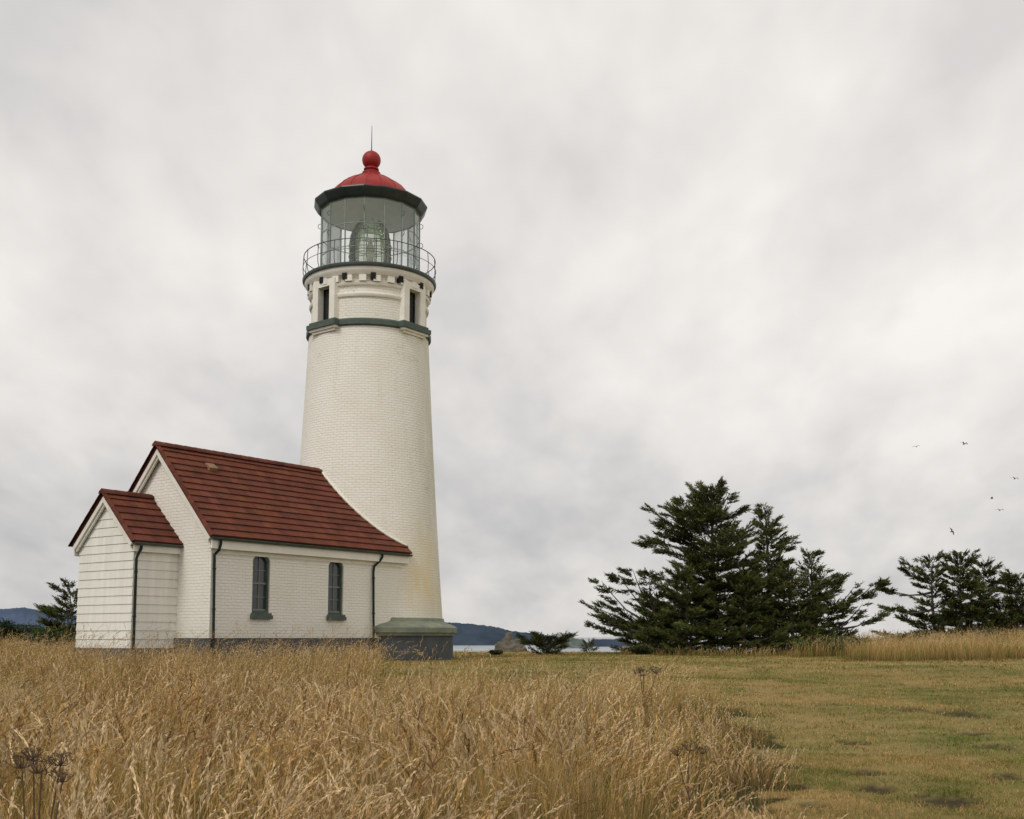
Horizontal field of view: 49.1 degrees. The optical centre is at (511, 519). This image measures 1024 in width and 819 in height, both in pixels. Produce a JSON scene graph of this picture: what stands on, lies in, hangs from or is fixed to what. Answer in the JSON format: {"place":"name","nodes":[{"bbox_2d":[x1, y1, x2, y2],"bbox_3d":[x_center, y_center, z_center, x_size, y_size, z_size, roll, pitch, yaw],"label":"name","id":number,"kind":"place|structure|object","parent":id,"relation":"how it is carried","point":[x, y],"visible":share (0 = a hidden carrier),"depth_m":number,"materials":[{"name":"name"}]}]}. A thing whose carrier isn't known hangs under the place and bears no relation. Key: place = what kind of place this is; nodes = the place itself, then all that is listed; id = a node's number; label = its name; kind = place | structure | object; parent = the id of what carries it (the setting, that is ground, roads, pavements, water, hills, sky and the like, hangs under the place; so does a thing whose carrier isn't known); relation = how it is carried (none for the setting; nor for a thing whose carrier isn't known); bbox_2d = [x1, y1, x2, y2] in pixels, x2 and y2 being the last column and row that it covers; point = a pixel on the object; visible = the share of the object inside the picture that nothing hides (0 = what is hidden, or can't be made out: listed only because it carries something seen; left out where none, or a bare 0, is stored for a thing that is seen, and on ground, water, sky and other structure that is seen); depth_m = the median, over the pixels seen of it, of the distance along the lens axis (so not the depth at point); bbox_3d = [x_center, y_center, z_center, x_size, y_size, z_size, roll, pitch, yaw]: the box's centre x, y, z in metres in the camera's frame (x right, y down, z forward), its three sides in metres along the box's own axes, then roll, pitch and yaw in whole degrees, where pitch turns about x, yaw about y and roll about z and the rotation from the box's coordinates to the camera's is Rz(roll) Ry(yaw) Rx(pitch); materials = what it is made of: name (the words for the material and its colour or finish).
{"place":"outdoors","nodes":[
{"label":"outdoors","id":0,"kind":"place"},
{"bbox_2d":[0,623,74,641],"bbox_3d":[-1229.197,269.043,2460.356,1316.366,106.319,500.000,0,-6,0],"label":"forested ridge","id":1,"kind":"structure","parent":0,"point":[29,629],"depth_m":2468.25,"materials":[{"name":"green plant"}]},
{"bbox_2d":[0,607,77,626],"bbox_3d":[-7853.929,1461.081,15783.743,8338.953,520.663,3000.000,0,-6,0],"label":"distant hill","id":2,"kind":"structure","parent":0,"point":[23,615],"depth_m":15396.44,"materials":[{"name":"blue"}]},
{"bbox_2d":[446,622,557,644],"bbox_3d":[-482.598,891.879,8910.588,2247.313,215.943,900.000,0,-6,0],"label":"headland","id":3,"kind":"structure","parent":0,"point":[469,634],"depth_m":8686.23,"materials":[{"name":"blue"}]},
{"bbox_2d":[0,646,1023,818],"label":"ground","id":4,"kind":"structure","parent":0,"point":[936,799],"depth_m":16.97,"materials":[{"name":"green plant"}]},
{"bbox_2d":[0,617,42,647],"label":"leafy shrub","id":5,"kind":"object","parent":4,"relation":"on","point":[5,625],"visible":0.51,"depth_m":43.59,"materials":[{"name":"green plant"}]},
{"bbox_2d":[2,745,74,818],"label":"dried umbel plant","id":6,"kind":"object","parent":4,"relation":"on","point":[34,755],"visible":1,"depth_m":3.82,"materials":[{"name":"brown plant"}]},
{"bbox_2d":[15,625,75,649],"bbox_3d":[-17.288,4.457,41.749,2.306,1.113,1.926,0,-6,0],"label":"leafy shrub","id":7,"kind":"object","parent":4,"relation":"on","point":[41,631],"visible":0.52,"depth_m":41.50,"materials":[{"name":"green plant"}]},
{"bbox_2d":[33,577,77,645],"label":"spruce tree","id":8,"kind":"object","parent":4,"relation":"on","point":[54,611],"visible":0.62,"depth_m":49.49,"materials":[{"name":"green plant"}]},
{"bbox_2d":[68,441,412,666],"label":"house","id":9,"kind":"structure","parent":4,"relation":"on","point":[188,541],"depth_m":31.65,"materials":[{"name":"paint"}]},
{"bbox_2d":[250,556,272,618],"bbox_3d":[-7.124,1.892,31.730,0.250,1.850,0.760,-4,-7,36],"label":"window","id":10,"kind":"structure","parent":9,"relation":"in","point":[260,583],"depth_m":31.82,"materials":[{"name":"grey glass"}]},
{"bbox_2d":[326,562,346,619],"bbox_3d":[-5.384,2.143,34.113,0.250,1.850,0.760,-4,-7,36],"label":"window","id":11,"kind":"structure","parent":9,"relation":"in","point":[335,569],"depth_m":34.21,"materials":[{"name":"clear glass"}]},
{"bbox_2d":[300,135,456,660],"bbox_3d":[-5.040,-4.444,39.280,6.320,19.550,6.320,1,-6,-7],"label":"lighthouse","id":12,"kind":"object","parent":4,"relation":"on","point":[367,443],"visible":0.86,"depth_m":37.52,"materials":[{"name":"paint"}]},
{"bbox_2d":[0,619,849,818],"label":"tall grass","id":13,"kind":"structure","parent":4,"relation":"on","point":[129,738],"depth_m":8.43,"materials":[{"name":"beige plant"}]},
{"bbox_2d":[488,649,502,654],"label":"leafy shrub","id":14,"kind":"object","parent":4,"relation":"on","point":[495,652],"visible":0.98,"depth_m":45.54,"materials":[{"name":"green plant"}]},
{"bbox_2d":[516,630,578,654],"bbox_3d":[1.455,5.200,46.614,2.719,1.267,1.848,0,-6,0],"label":"conifer bush","id":15,"kind":"object","parent":4,"relation":"on","point":[539,640],"visible":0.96,"depth_m":46.54,"materials":[{"name":"green plant"}]},
{"bbox_2d":[579,637,598,653],"bbox_3d":[3.396,5.558,48.592,1.064,0.981,1.069,0,-6,0],"label":"conifer bush","id":16,"kind":"object","parent":4,"relation":"on","point":[590,644],"visible":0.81,"depth_m":48.62,"materials":[{"name":"green plant"}]},
{"bbox_2d":[584,567,682,652],"bbox_3d":[5.480,4.037,49.363,4.354,4.019,3.253,-3,-7,24],"label":"spruce tree","id":17,"kind":"object","parent":4,"relation":"on","point":[645,597],"visible":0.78,"depth_m":49.15,"materials":[{"name":"green plant"}]},
{"bbox_2d":[622,643,655,654],"bbox_3d":[5.202,5.302,45.630,1.422,0.566,1.043,0,-6,0],"label":"leafy shrub","id":18,"kind":"object","parent":4,"relation":"on","point":[644,648],"visible":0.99,"depth_m":45.48,"materials":[{"name":"green plant"}]},
{"bbox_2d":[633,666,661,738],"bbox_3d":[1.682,2.335,13.847,0.374,1.046,0.268,0,-6,0],"label":"dried umbel plant","id":19,"kind":"object","parent":4,"relation":"on","point":[643,675],"visible":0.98,"depth_m":13.87,"materials":[{"name":"brown plant"}]},
{"bbox_2d":[633,562,738,654],"bbox_3d":[7.321,3.938,48.681,4.634,4.142,4.890,0,-6,0],"label":"spruce tree","id":20,"kind":"object","parent":4,"relation":"on","point":[698,592],"visible":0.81,"depth_m":47.92,"materials":[{"name":"green plant"}]},
{"bbox_2d":[669,740,713,818],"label":"dried umbel plant","id":21,"kind":"object","parent":4,"relation":"on","point":[689,750],"visible":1,"depth_m":7.36,"materials":[{"name":"brown plant"}]},
{"bbox_2d":[580,476,804,654],"bbox_3d":[8.060,2.171,50.479,9.800,8.264,7.840,-2,-6,19],"label":"spruce tree","id":22,"kind":"object","parent":4,"relation":"on","point":[700,512],"visible":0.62,"depth_m":49.36,"materials":[{"name":"green plant"}]},
{"bbox_2d":[671,563,804,654],"bbox_3d":[9.471,3.937,48.240,5.636,4.075,4.249,0,-6,0],"label":"spruce tree","id":23,"kind":"object","parent":4,"relation":"on","point":[731,608],"visible":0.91,"depth_m":47.49,"materials":[{"name":"green plant"}]},
{"bbox_2d":[734,503,822,648],"bbox_3d":[11.695,2.671,51.328,4.848,7.248,4.303,4,-7,-36],"label":"spruce tree","id":24,"kind":"object","parent":4,"relation":"on","point":[777,546],"visible":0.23,"depth_m":51.39,"materials":[{"name":"green plant"}]},
{"bbox_2d":[746,559,834,654],"bbox_3d":[11.989,3.867,48.330,4.162,4.637,4.214,0,-6,0],"label":"spruce tree","id":25,"kind":"object","parent":4,"relation":"on","point":[805,623],"visible":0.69,"depth_m":48.22,"materials":[{"name":"green plant"}]},
{"bbox_2d":[778,547,851,647],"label":"spruce tree","id":26,"kind":"object","parent":4,"relation":"on","point":[835,585],"visible":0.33,"depth_m":49.91,"materials":[{"name":"green plant"}]},
{"bbox_2d":[789,634,851,655],"bbox_3d":[12.179,4.989,44.172,2.518,0.974,1.564,0,-6,0],"label":"leafy shrub","id":27,"kind":"object","parent":4,"relation":"on","point":[819,642],"visible":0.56,"depth_m":43.98,"materials":[{"name":"green plant"}]},
{"bbox_2d":[832,633,874,652],"bbox_3d":[13.835,5.111,45.624,2.050,0.962,2.324,0,-6,0],"label":"leafy shrub","id":28,"kind":"object","parent":4,"relation":"on","point":[849,640],"visible":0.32,"depth_m":45.37,"materials":[{"name":"green plant"}]},
{"bbox_2d":[819,576,891,640],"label":"spruce tree","id":29,"kind":"object","parent":4,"relation":"on","point":[872,594],"visible":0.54,"depth_m":50.45,"materials":[{"name":"green plant"}]},
{"bbox_2d":[864,629,934,643],"bbox_3d":[18.936,5.850,54.814,3.290,1.074,1.597,-3,-7,26],"label":"leafy shrub","id":30,"kind":"object","parent":4,"relation":"on","point":[912,637],"visible":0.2,"depth_m":54.47,"materials":[{"name":"green plant"}]},
{"bbox_2d":[870,549,979,640],"bbox_3d":[22.398,4.289,61.653,5.260,5.376,5.482,0,-6,0],"label":"spruce tree","id":31,"kind":"object","parent":4,"relation":"on","point":[927,579],"visible":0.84,"depth_m":61.18,"materials":[{"name":"green plant"}]},
{"bbox_2d":[896,548,1004,641],"bbox_3d":[23.608,4.316,61.071,6.170,5.601,4.494,0,-6,0],"label":"spruce tree","id":32,"kind":"object","parent":4,"relation":"on","point":[967,582],"visible":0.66,"depth_m":60.44,"materials":[{"name":"green plant"}]},
{"bbox_2d":[952,556,1019,631],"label":"spruce tree","id":33,"kind":"object","parent":4,"relation":"on","point":[990,573],"visible":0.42,"depth_m":61.74,"materials":[{"name":"green plant"}]},
{"bbox_2d":[967,627,1022,641],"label":"leafy shrub","id":34,"kind":"object","parent":4,"relation":"on","point":[996,630],"visible":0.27,"depth_m":55.67,"materials":[{"name":"green plant"}]},
{"bbox_2d":[971,566,1023,634],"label":"spruce tree","id":35,"kind":"object","parent":4,"relation":"on","point":[1009,582],"visible":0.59,"depth_m":60.37,"materials":[{"name":"green plant"}]},
{"bbox_2d":[981,595,1023,632],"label":"spruce tree","id":36,"kind":"object","parent":4,"relation":"on","point":[994,611],"visible":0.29,"depth_m":61.35,"materials":[{"name":"green plant"}]},
{"bbox_2d":[0,0,1023,637],"label":"sky","id":37,"kind":"structure","parent":0,"point":[774,249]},
{"bbox_2d":[551,637,592,647],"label":"sea cliff","id":38,"kind":"structure","parent":0,"point":[575,642],"depth_m":6366.26,"materials":[{"name":"grey stone"}]},
{"bbox_2d":[592,638,627,646],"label":"breakwater","id":39,"kind":"object","parent":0,"point":[603,642],"visible":0.69,"depth_m":7412.89,"materials":[{"name":"grey stone"}]},
{"bbox_2d":[453,638,779,651],"bbox_3d":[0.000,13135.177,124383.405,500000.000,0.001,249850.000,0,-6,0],"label":"water","id":40,"kind":"structure","parent":0,"point":[476,648],"depth_m":6152.58,"materials":[{"name":"grey liquid"}]},
{"bbox_2d":[494,631,528,651],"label":"sea rock","id":41,"kind":"object","parent":40,"relation":"in","point":[508,642],"visible":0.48,"depth_m":86.75,"materials":[{"name":"grey stone"}]},
{"bbox_2d":[614,622,1023,661],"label":"grass","id":42,"kind":"structure","parent":0,"point":[949,648],"depth_m":40.35,"materials":[{"name":"beige plant"}]}
]}

